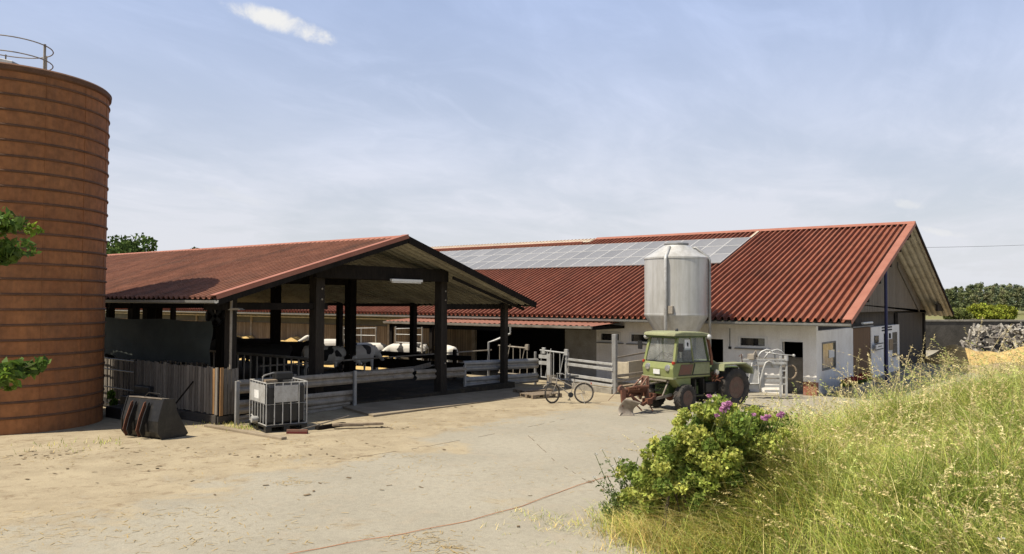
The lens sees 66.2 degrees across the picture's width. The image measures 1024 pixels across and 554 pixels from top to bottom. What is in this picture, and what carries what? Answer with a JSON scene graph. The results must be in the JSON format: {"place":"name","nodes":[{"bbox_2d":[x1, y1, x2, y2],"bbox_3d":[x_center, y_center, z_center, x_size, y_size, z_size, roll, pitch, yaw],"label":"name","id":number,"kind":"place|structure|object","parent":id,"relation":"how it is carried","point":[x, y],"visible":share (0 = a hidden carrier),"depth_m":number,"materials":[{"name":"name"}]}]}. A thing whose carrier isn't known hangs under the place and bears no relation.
{"place":"outdoors","nodes":[
{"label":"outdoors","id":0,"kind":"place"},
{"bbox_2d":[171,339,215,367],"bbox_3d":[-12.300,3.172,30.998,2.500,1.604,0.628,0,-2,10],"label":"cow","id":1,"kind":"object","parent":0,"point":[213,345],"visible":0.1,"depth_m":30.82},
{"bbox_2d":[103,354,514,415],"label":"barn floor","id":2,"kind":"structure","parent":0,"point":[370,392],"depth_m":28.15,"materials":[{"name":"grey concrete"}]},
{"bbox_2d":[160,350,308,396],"bbox_3d":[-10.658,3.250,27.099,12.605,1.525,0.745,-1,-2,36],"label":"feed fence","id":3,"kind":"object","parent":2,"relation":"on","point":[269,356],"visible":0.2,"depth_m":24.89,"materials":[{"name":"metal"}]},
{"bbox_2d":[215,341,269,372],"bbox_3d":[-11.439,3.410,33.419,2.443,1.390,0.628,1,-2,-12],"label":"cow","id":4,"kind":"object","parent":2,"relation":"on","point":[241,344],"visible":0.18,"depth_m":33.30},
{"bbox_2d":[237,337,269,366],"bbox_3d":[-12.195,3.426,36.329,2.500,1.604,0.628,1,-2,-8],"label":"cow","id":5,"kind":"object","parent":2,"relation":"on","point":[252,339],"visible":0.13,"depth_m":36.23},
{"bbox_2d":[236,344,293,378],"bbox_3d":[-9.668,3.291,30.238,2.443,1.390,0.628,1,-2,-16],"label":"cow","id":6,"kind":"object","parent":2,"relation":"on","point":[281,349],"visible":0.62,"depth_m":30.10},
{"bbox_2d":[281,340,324,373],"bbox_3d":[-9.013,3.326,33.232,2.500,1.604,0.628,0,-2,20],"label":"cow","id":7,"kind":"object","parent":2,"relation":"on","point":[298,347],"visible":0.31,"depth_m":32.98},
{"bbox_2d":[301,345,361,374],"bbox_3d":[-6.880,3.314,29.964,2.443,1.390,0.628,0,-2,10],"label":"cow","id":8,"kind":"object","parent":2,"relation":"on","point":[334,353],"visible":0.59,"depth_m":29.75},
{"bbox_2d":[343,326,376,369],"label":"tube gate","id":9,"kind":"structure","parent":2,"relation":"on","point":[375,335],"depth_m":36.92,"materials":[{"name":"metal"}]},
{"bbox_2d":[343,344,383,371],"bbox_3d":[-5.907,3.393,31.416,0.628,1.390,2.443,-1,-2,28],"label":"cow","id":10,"kind":"object","parent":2,"relation":"on","point":[367,351],"visible":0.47,"depth_m":31.28},
{"bbox_2d":[0,350,1018,553],"bbox_3d":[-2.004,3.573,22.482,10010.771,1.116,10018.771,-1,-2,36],"label":"ground","id":11,"kind":"structure","parent":0,"point":[401,505],"depth_m":13.14,"materials":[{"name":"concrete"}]},
{"bbox_2d":[0,206,51,390],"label":"oak tree","id":12,"kind":"object","parent":11,"relation":"on","point":[13,371],"visible":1,"depth_m":6.17,"materials":[{"name":"green plant"}]},
{"bbox_2d":[0,34,111,434],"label":"tower silo","id":13,"kind":"object","parent":11,"relation":"on","point":[54,145],"visible":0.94,"depth_m":18.10,"materials":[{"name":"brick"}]},
{"bbox_2d":[107,390,117,405],"bbox_3d":[-10.890,3.333,21.403,0.311,0.547,0.232,0,-2,2],"label":"weed","id":14,"kind":"object","parent":11,"relation":"on","point":[111,394],"visible":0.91,"depth_m":21.36,"materials":[{"name":"green plant"}]},
{"bbox_2d":[106,232,157,253],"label":"broadleaf tree","id":15,"kind":"object","parent":11,"relation":"on","point":[126,246],"visible":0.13,"depth_m":77.53,"materials":[{"name":"green plant"}]},
{"bbox_2d":[11,421,259,453],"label":"kerb grass","id":16,"kind":"structure","parent":11,"relation":"on","point":[241,427],"depth_m":16.79,"materials":[{"name":"green plant"}]},
{"bbox_2d":[106,385,191,419],"bbox_3d":[-9.595,3.317,21.404,1.200,0.740,2.747,-1,-2,36],"label":"trough","id":17,"kind":"object","parent":11,"relation":"on","point":[114,411],"visible":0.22,"depth_m":20.84,"materials":[{"name":"black plastic"}]},
{"bbox_2d":[121,392,187,439],"bbox_3d":[-8.004,3.047,17.463,1.200,0.982,0.956,-1,-2,27],"label":"loader bucket","id":18,"kind":"object","parent":11,"relation":"on","point":[151,417],"visible":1,"depth_m":17.18,"materials":[{"name":"black paint"}]},
{"bbox_2d":[103,359,238,424],"bbox_3d":[-10.026,3.059,21.691,7.402,1.569,0.580,-1,-2,36],"label":"board fence","id":19,"kind":"object","parent":11,"relation":"on","point":[167,380],"visible":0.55,"depth_m":20.09,"materials":[{"name":"grey wood"}]},
{"bbox_2d":[104,357,134,404],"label":"bar gate","id":20,"kind":"structure","parent":19,"relation":"attached to","point":[117,370],"depth_m":21.81,"materials":[{"name":"grey metal"}]},
{"bbox_2d":[204,424,286,439],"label":"kerb","id":21,"kind":"structure","parent":11,"relation":"on","point":[254,433],"depth_m":17.96,"materials":[{"name":"concrete"}]},
{"bbox_2d":[249,377,307,432],"bbox_3d":[-5.685,3.047,18.866,1.141,1.150,1.206,2,-2,-36],"label":"liquid container","id":22,"kind":"object","parent":11,"relation":"on","point":[279,404],"visible":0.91,"depth_m":18.48,"materials":[{"name":"white plastic"}]},
{"bbox_2d":[262,371,292,382],"bbox_3d":[-5.571,2.358,18.601,0.738,0.210,0.400,2,-2,-36],"label":"electric pump","id":23,"kind":"object","parent":22,"relation":"on","point":[279,375],"visible":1,"depth_m":18.58,"materials":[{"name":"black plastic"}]},
{"bbox_2d":[6,406,603,525],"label":"dung crumbs","id":24,"kind":"object","parent":11,"relation":"on","point":[258,456],"visible":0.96,"depth_m":14.92,"materials":[{"name":"brown soil"}]},
{"bbox_2d":[298,335,335,345],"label":"cow","id":25,"kind":"object","parent":11,"relation":"on","point":[329,342],"visible":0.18,"depth_m":40.11},
{"bbox_2d":[286,415,348,433],"bbox_3d":[-4.496,3.482,18.475,1.589,0.294,0.364,2,-2,-36],"label":"broom","id":26,"kind":"object","parent":11,"relation":"on","point":[298,431],"visible":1,"depth_m":18.12,"materials":[{"name":"red paint"}]},
{"bbox_2d":[105,234,536,415],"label":"cattle barn","id":27,"kind":"structure","parent":11,"relation":"on","point":[316,278],"depth_m":25.70,"materials":[{"name":"red tile"}]},
{"bbox_2d":[104,317,212,365],"bbox_3d":[-12.419,1.833,23.734,11.500,1.247,0.129,-1,-2,36],"label":"wind net","id":28,"kind":"object","parent":27,"relation":"attached to","point":[153,340],"visible":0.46,"depth_m":21.81,"materials":[{"name":"black fabric"}]},
{"bbox_2d":[205,310,223,326],"bbox_3d":[-8.001,1.055,21.150,0.100,0.560,0.560,-1,-2,36],"label":"barn fan","id":29,"kind":"object","parent":27,"relation":"hanging from","point":[215,316],"visible":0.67,"depth_m":21.15},
{"bbox_2d":[259,349,491,373],"bbox_3d":[-4.582,3.244,29.614,0.060,0.602,10.692,-1,-3,44],"label":"tube fence","id":30,"kind":"object","parent":27,"relation":"attached to","point":[375,358],"visible":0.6,"depth_m":29.19,"materials":[{"name":"silver metal"}]},
{"bbox_2d":[390,279,422,283],"bbox_3d":[-3.338,0.134,24.891,0.100,0.122,1.400,-1,-2,36],"label":"tube lamp","id":31,"kind":"object","parent":27,"relation":"hanging from","point":[405,281],"visible":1,"depth_m":24.81,"materials":[{"name":"white plastic"}]},
{"bbox_2d":[234,368,413,425],"bbox_3d":[-5.131,3.282,22.585,0.358,1.224,7.408,-1,-2,29],"label":"guard rail","id":32,"kind":"object","parent":11,"relation":"on","point":[329,401],"visible":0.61,"depth_m":22.38,"materials":[{"name":"metal"}]},
{"bbox_2d":[315,422,345,429],"bbox_3d":[-4.406,3.623,19.093,0.120,0.106,0.903,-1,-2,33],"label":"plank","id":33,"kind":"object","parent":11,"relation":"on","point":[325,426],"visible":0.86,"depth_m":18.90,"materials":[{"name":"brown wood"}]},
{"bbox_2d":[0,406,661,553],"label":"straw litter","id":34,"kind":"object","parent":11,"relation":"on","point":[289,513],"visible":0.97,"depth_m":10.51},
{"bbox_2d":[237,335,428,369],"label":"straw bank","id":35,"kind":"structure","parent":11,"relation":"on","point":[294,339],"depth_m":42.95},
{"bbox_2d":[332,422,383,425],"bbox_3d":[-3.746,3.579,19.105,1.221,0.068,0.160,1,-2,-19],"label":"plank","id":36,"kind":"object","parent":11,"relation":"on","point":[357,424],"visible":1,"depth_m":19.03,"materials":[{"name":"beige wood"}]},
{"bbox_2d":[246,345,470,378],"bbox_3d":[-11.051,3.745,37.648,23.560,1.400,0.160,-1,-2,36],"label":"rail fence","id":37,"kind":"object","parent":11,"relation":"on","point":[396,363],"visible":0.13,"depth_m":32.61,"materials":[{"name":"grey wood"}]},
{"bbox_2d":[356,343,386,368],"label":"cow","id":38,"kind":"object","parent":11,"relation":"on","point":[380,346],"visible":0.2,"depth_m":36.18},
{"bbox_2d":[382,343,428,360],"bbox_3d":[-5.065,3.754,36.173,2.443,1.390,0.628,1,-2,-10],"label":"cow","id":39,"kind":"object","parent":11,"relation":"on","point":[401,347],"visible":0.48,"depth_m":36.00},
{"bbox_2d":[395,326,422,359],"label":"tube gate","id":40,"kind":"structure","parent":11,"relation":"on","point":[421,328],"depth_m":36.02,"materials":[{"name":"metal"}]},
{"bbox_2d":[342,386,535,416],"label":"ramp","id":41,"kind":"structure","parent":11,"relation":"on","point":[382,408],"depth_m":24.35,"materials":[{"name":"concrete"}]},
{"bbox_2d":[513,387,553,392],"bbox_3d":[0.766,4.098,28.252,1.220,0.142,0.820,1,-2,-30],"label":"wooden pallet","id":42,"kind":"object","parent":41,"relation":"on","point":[534,389],"visible":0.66,"depth_m":28.12,"materials":[{"name":"beige wood"}]},
{"bbox_2d":[415,365,466,386],"bbox_3d":[-2.409,3.610,27.042,0.084,1.034,2.969,-1,-2,30],"label":"guard rail","id":43,"kind":"object","parent":11,"relation":"on","point":[423,374],"visible":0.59,"depth_m":27.37,"materials":[{"name":"metal"}]},
{"bbox_2d":[289,476,609,553],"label":"orange cord","id":44,"kind":"object","parent":11,"relation":"on","point":[441,525],"visible":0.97,"depth_m":10.38,"materials":[{"name":"orange plastic"}]},
{"bbox_2d":[463,352,538,385],"bbox_3d":[-0.399,3.626,30.030,0.211,1.350,4.264,-1,-2,41],"label":"guard rail","id":45,"kind":"object","parent":11,"relation":"on","point":[481,365],"visible":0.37,"depth_m":29.85,"materials":[{"name":"metal"}]},
{"bbox_2d":[383,318,624,375],"bbox_3d":[-0.884,3.211,35.310,11.600,2.610,3.450,-1,-2,36],"label":"lean to","id":46,"kind":"object","parent":11,"relation":"on","point":[474,324],"visible":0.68,"depth_m":34.60,"materials":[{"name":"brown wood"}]},
{"bbox_2d":[498,344,528,373],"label":"feed gate","id":47,"kind":"structure","parent":11,"relation":"on","point":[526,347],"depth_m":32.51,"materials":[{"name":"silver metal"}]},
{"bbox_2d":[105,221,953,395],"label":"livestock barn","id":48,"kind":"structure","parent":11,"relation":"on","point":[811,298],"depth_m":35.61,"materials":[{"name":"ceramic"}]},
{"bbox_2d":[476,261,501,269],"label":"solar panel","id":49,"kind":"object","parent":48,"relation":"attached to","point":[487,265],"visible":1,"depth_m":45.69,"materials":[{"name":"glass"}]},
{"bbox_2d":[488,261,513,268],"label":"solar panel","id":50,"kind":"object","parent":48,"relation":"attached to","point":[500,265],"visible":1,"depth_m":45.18,"materials":[{"name":"glass"}]},
{"bbox_2d":[501,260,527,268],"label":"solar panel","id":51,"kind":"object","parent":48,"relation":"attached to","point":[513,265],"visible":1,"depth_m":44.59,"materials":[{"name":"glass"}]},
{"bbox_2d":[514,260,539,268],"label":"solar panel","id":52,"kind":"object","parent":48,"relation":"attached to","point":[527,264],"visible":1,"depth_m":44.05,"materials":[{"name":"glass"}]},
{"bbox_2d":[528,259,554,267],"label":"solar panel","id":53,"kind":"object","parent":48,"relation":"attached to","point":[540,263],"visible":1,"depth_m":43.52,"materials":[{"name":"glass"}]},
{"bbox_2d":[541,259,567,267],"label":"solar panel","id":54,"kind":"object","parent":48,"relation":"attached to","point":[554,263],"visible":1,"depth_m":42.95,"materials":[{"name":"glass"}]},
{"bbox_2d":[542,252,567,259],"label":"solar panel","id":55,"kind":"object","parent":48,"relation":"attached to","point":[556,255],"visible":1,"depth_m":44.70,"materials":[{"name":"glass"}]},
{"bbox_2d":[556,258,582,267],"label":"solar panel","id":56,"kind":"object","parent":48,"relation":"attached to","point":[568,262],"visible":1,"depth_m":42.43,"materials":[{"name":"glass"}]},
{"bbox_2d":[557,251,581,258],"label":"solar panel","id":57,"kind":"object","parent":48,"relation":"attached to","point":[568,255],"visible":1,"depth_m":44.16,"materials":[{"name":"glass"}]},
{"bbox_2d":[569,244,594,251],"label":"solar panel","id":58,"kind":"object","parent":48,"relation":"attached to","point":[580,248],"visible":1,"depth_m":45.27,"materials":[{"name":"glass"}]},
{"bbox_2d":[570,251,594,258],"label":"solar panel","id":59,"kind":"object","parent":48,"relation":"attached to","point":[582,254],"visible":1,"depth_m":43.60,"materials":[{"name":"glass"}]},
{"bbox_2d":[570,258,596,266],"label":"solar panel","id":60,"kind":"object","parent":48,"relation":"attached to","point":[583,262],"visible":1,"depth_m":41.88,"materials":[{"name":"glass"}]},
{"bbox_2d":[585,250,610,257],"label":"solar panel","id":61,"kind":"object","parent":48,"relation":"attached to","point":[596,254],"visible":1,"depth_m":43.08,"materials":[{"name":"glass"}]},
{"bbox_2d":[585,257,612,266],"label":"solar panel","id":62,"kind":"object","parent":48,"relation":"attached to","point":[597,262],"visible":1,"depth_m":41.30,"materials":[{"name":"glass"}]},
{"bbox_2d":[597,243,621,250],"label":"solar panel","id":63,"kind":"object","parent":48,"relation":"attached to","point":[610,246],"visible":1,"depth_m":44.21,"materials":[{"name":"glass"}]},
{"bbox_2d":[596,332,623,343],"bbox_3d":[4.219,2.610,33.771,1.300,0.491,0.175,-1,-2,36],"label":"window","id":64,"kind":"structure","parent":48,"relation":"in","point":[606,336],"depth_m":33.86,"materials":[{"name":"white glass"}]},
{"bbox_2d":[599,250,624,257],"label":"solar panel","id":65,"kind":"object","parent":48,"relation":"attached to","point":[611,253],"visible":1,"depth_m":42.50,"materials":[{"name":"glass"}]},
{"bbox_2d":[600,257,627,265],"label":"solar panel","id":66,"kind":"object","parent":48,"relation":"attached to","point":[614,261],"visible":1,"depth_m":40.80,"materials":[{"name":"glass"}]},
{"bbox_2d":[612,242,636,249],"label":"solar panel","id":67,"kind":"object","parent":48,"relation":"attached to","point":[623,246],"visible":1,"depth_m":43.65,"materials":[{"name":"glass"}]},
{"bbox_2d":[615,249,639,256],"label":"solar panel","id":68,"kind":"object","parent":48,"relation":"attached to","point":[627,253],"visible":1,"depth_m":42.00,"materials":[{"name":"glass"}]},
{"bbox_2d":[616,256,644,265],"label":"solar panel","id":69,"kind":"object","parent":48,"relation":"attached to","point":[629,261],"visible":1,"depth_m":40.20,"materials":[{"name":"glass"}]},
{"bbox_2d":[626,242,650,249],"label":"solar panel","id":70,"kind":"object","parent":48,"relation":"attached to","point":[639,245],"visible":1,"depth_m":43.10,"materials":[{"name":"glass"}]},
{"bbox_2d":[626,333,655,345],"bbox_3d":[5.419,2.592,32.888,1.360,0.501,0.175,-1,-2,36],"label":"window","id":71,"kind":"structure","parent":48,"relation":"in","point":[634,338],"depth_m":33.02,"materials":[{"name":"white glass"}]},
{"bbox_2d":[629,248,656,256],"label":"solar panel","id":72,"kind":"object","parent":48,"relation":"attached to","point":[642,252],"visible":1,"depth_m":41.41,"materials":[{"name":"glass"}]},
{"bbox_2d":[642,241,666,248],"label":"solar panel","id":73,"kind":"object","parent":48,"relation":"attached to","point":[654,245],"visible":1,"depth_m":42.56,"materials":[{"name":"glass"}]},
{"bbox_2d":[690,239,715,246],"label":"solar panel","id":74,"kind":"object","parent":48,"relation":"attached to","point":[702,242],"visible":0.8,"depth_m":40.92,"materials":[{"name":"glass"}]},
{"bbox_2d":[702,246,722,253],"bbox_3d":[9.867,-1.320,39.246,0.910,0.046,1.465,-1,17,36],"label":"solar panel","id":75,"kind":"object","parent":48,"relation":"attached to","point":[709,249],"visible":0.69,"depth_m":39.34,"materials":[{"name":"glass"}]},
{"bbox_2d":[707,238,732,245],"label":"solar panel","id":76,"kind":"object","parent":48,"relation":"attached to","point":[720,242],"visible":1,"depth_m":40.38,"materials":[{"name":"glass"}]},
{"bbox_2d":[710,253,730,262],"bbox_3d":[9.781,-0.882,37.566,0.910,0.046,1.465,-1,17,36],"label":"solar panel","id":77,"kind":"object","parent":48,"relation":"attached to","point":[717,258],"visible":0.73,"depth_m":37.57,"materials":[{"name":"glass"}]},
{"bbox_2d":[714,245,740,253],"bbox_3d":[10.608,-1.334,38.700,0.910,0.046,1.465,-1,17,36],"label":"solar panel","id":78,"kind":"object","parent":48,"relation":"attached to","point":[731,249],"visible":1,"depth_m":38.67,"materials":[{"name":"glass"}]},
{"bbox_2d":[724,237,750,245],"bbox_3d":[11.435,-1.785,39.835,0.910,0.046,1.465,-1,17,36],"label":"solar panel","id":79,"kind":"object","parent":48,"relation":"attached to","point":[739,241],"visible":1,"depth_m":39.82,"materials":[{"name":"glass"}]},
{"bbox_2d":[734,336,770,349],"bbox_3d":[9.219,2.521,30.088,1.380,0.495,0.175,-1,-2,36],"label":"window","id":80,"kind":"structure","parent":48,"relation":"in","point":[754,342],"depth_m":30.12,"materials":[{"name":"white glass"}]},
{"bbox_2d":[822,341,835,370],"bbox_3d":[12.104,3.002,30.070,0.100,1.057,1.942,-1,-2,36],"label":"window","id":81,"kind":"structure","parent":48,"relation":"in","point":[828,348],"depth_m":30.12,"materials":[{"name":"beige glass"}]},
{"bbox_2d":[853,327,870,375],"bbox_3d":[15.327,3.446,34.486,0.060,2.430,3.370,-1,-2,36],"label":"sliding door","id":82,"kind":"structure","parent":48,"relation":"in","point":[861,336],"depth_m":34.45,"materials":[{"name":"brown wood"}]},
{"bbox_2d":[892,332,899,356],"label":"window","id":83,"kind":"structure","parent":48,"relation":"in","point":[894,334],"depth_m":40.08,"materials":[{"name":"grey glass"}]},
{"bbox_2d":[519,391,561,398],"bbox_3d":[0.978,4.037,26.855,1.220,0.142,0.820,1,-2,-34],"label":"wooden pallet","id":84,"kind":"object","parent":11,"relation":"on","point":[535,394],"visible":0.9,"depth_m":26.71,"materials":[{"name":"beige wood"}]},
{"bbox_2d":[539,347,568,385],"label":"feed gate","id":85,"kind":"structure","parent":11,"relation":"on","point":[548,357],"depth_m":30.95,"materials":[{"name":"metal"}]},
{"bbox_2d":[543,373,594,402],"bbox_3d":[1.817,3.565,25.160,1.683,0.966,0.563,0,-7,-7],"label":"bicycle","id":86,"kind":"object","parent":11,"relation":"on","point":[570,394],"visible":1,"depth_m":25.15,"materials":[{"name":"black metal"}]},
{"bbox_2d":[564,334,645,393],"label":"pen rails","id":87,"kind":"object","parent":11,"relation":"on","point":[614,380],"visible":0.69,"depth_m":28.84,"materials":[{"name":"metal"}]},
{"bbox_2d":[593,449,645,520],"bbox_3d":[1.614,2.922,10.806,1.008,1.007,0.651,-1,-2,36],"label":"yarrow plant","id":88,"kind":"object","parent":11,"relation":"on","point":[622,482],"visible":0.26,"depth_m":10.79,"materials":[{"name":"green plant"}]},
{"bbox_2d":[618,360,642,378],"bbox_3d":[4.928,3.554,30.671,0.550,0.680,2.600,-1,-2,36],"label":"feed trough","id":89,"kind":"object","parent":11,"relation":"on","point":[630,367],"visible":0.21,"depth_m":29.69,"materials":[{"name":"beige"}]},
{"bbox_2d":[644,242,710,359],"bbox_3d":[6.118,1.493,29.244,2.376,5.600,2.376,1,-2,-31],"label":"feed silo","id":90,"kind":"object","parent":11,"relation":"on","point":[677,284],"visible":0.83,"depth_m":28.35,"materials":[{"name":"metal"}]},
{"bbox_2d":[637,328,753,410],"bbox_3d":[5.517,2.813,24.415,3.809,2.460,1.900,1,-2,-34],"label":"tractor","id":91,"kind":"object","parent":11,"relation":"on","point":[687,379],"visible":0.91,"depth_m":23.89,"materials":[{"name":"green metal"}]},
{"bbox_2d":[608,375,655,415],"bbox_3d":[3.597,3.446,22.716,1.040,1.070,1.637,-2,-3,44],"label":"plough","id":92,"kind":"object","parent":91,"relation":"attached to","point":[627,407],"visible":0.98,"depth_m":22.61,"materials":[{"name":"red paint"}]},
{"bbox_2d":[612,394,799,532],"bbox_3d":[2.454,2.340,9.686,2.514,2.063,2.439,0,-2,9],"label":"rose bush","id":93,"kind":"object","parent":11,"relation":"on","point":[709,435],"visible":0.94,"depth_m":9.47,"materials":[{"name":"green plant"}]},
{"bbox_2d":[739,349,796,397],"bbox_3d":[8.976,3.383,27.818,2.100,1.694,0.940,0,-2,0],"label":"cattle crush","id":94,"kind":"object","parent":11,"relation":"on","point":[756,380],"visible":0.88,"depth_m":27.48,"materials":[{"name":"metal"}]},
{"bbox_2d":[837,373,874,397],"bbox_3d":[13.123,4.064,29.847,0.604,0.783,3.703,-1,-2,36],"label":"stone planter","id":95,"kind":"object","parent":11,"relation":"on","point":[849,388],"visible":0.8,"depth_m":28.99,"materials":[{"name":"concrete"}]},
{"bbox_2d":[920,345,1023,364],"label":"straw heap","id":96,"kind":"object","parent":11,"relation":"on","point":[958,353],"visible":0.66,"depth_m":44.71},
{"bbox_2d":[926,320,1023,349],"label":"concrete wall","id":97,"kind":"structure","parent":11,"relation":"on","point":[948,332],"depth_m":58.26,"materials":[{"name":"grey concrete"}]},
{"bbox_2d":[946,362,1023,373],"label":"chip heap","id":98,"kind":"object","parent":11,"relation":"on","point":[996,365],"visible":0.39,"depth_m":39.45,"materials":[{"name":"beige wood"}]},
{"bbox_2d":[965,335,1023,351],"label":"rubble base","id":99,"kind":"object","parent":11,"relation":"on","point":[989,340],"visible":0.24,"depth_m":50.53,"materials":[{"name":"stone"}]},
{"bbox_2d":[960,322,1023,352],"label":"rubble heap","id":100,"kind":"object","parent":99,"relation":"on","point":[984,330],"visible":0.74,"depth_m":50.32,"materials":[{"name":"grey stone"}]},
{"bbox_2d":[0,0,1023,291],"label":"sky","id":101,"kind":"structure","parent":0,"point":[437,123],"materials":[{"name":"blue"}]},
{"bbox_2d":[764,436,986,553],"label":"bank","id":102,"kind":"structure","parent":0,"point":[805,543],"depth_m":8.18,"materials":[{"name":"green plant"}]},
{"bbox_2d":[598,488,637,522],"bbox_3d":[1.454,3.196,10.689,0.597,0.496,0.726,-1,-2,36],"label":"green weed","id":103,"kind":"object","parent":102,"relation":"on","point":[609,511],"visible":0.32,"depth_m":10.67,"materials":[{"name":"green plant"}]},
{"bbox_2d":[481,336,1023,553],"bbox_3d":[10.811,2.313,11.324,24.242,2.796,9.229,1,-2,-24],"label":"grass","id":104,"kind":"structure","parent":102,"relation":"on","point":[729,530],"depth_m":8.62,"materials":[{"name":"green plant"}]},
{"bbox_2d":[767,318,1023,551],"bbox_3d":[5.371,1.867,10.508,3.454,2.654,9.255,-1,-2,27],"label":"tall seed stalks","id":105,"kind":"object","parent":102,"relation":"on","point":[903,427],"visible":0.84,"depth_m":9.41,"materials":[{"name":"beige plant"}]},
{"bbox_2d":[926,310,1023,319],"bbox_3d":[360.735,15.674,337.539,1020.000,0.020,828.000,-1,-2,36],"label":"field","id":106,"kind":"structure","parent":0,"point":[1020,315],"depth_m":194.17,"materials":[{"name":"plant"}]},
{"bbox_2d":[942,307,974,319],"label":"shrub","id":107,"kind":"object","parent":106,"relation":"on","point":[960,313],"visible":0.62,"depth_m":163.76,"materials":[{"name":"green plant"}]},
{"bbox_2d":[966,303,994,319],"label":"shrub","id":108,"kind":"object","parent":106,"relation":"on","point":[977,310],"visible":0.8,"depth_m":168.03,"materials":[{"name":"green plant"}]},
{"bbox_2d":[944,282,1023,310],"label":"woodland","id":109,"kind":"object","parent":106,"relation":"on","point":[1009,294],"visible":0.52,"depth_m":243.65,"materials":[{"name":"green plant"}]},
{"bbox_2d":[984,304,1017,319],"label":"shrub","id":110,"kind":"object","parent":106,"relation":"on","point":[1001,312],"visible":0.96,"depth_m":165.81,"materials":[{"name":"green plant"}]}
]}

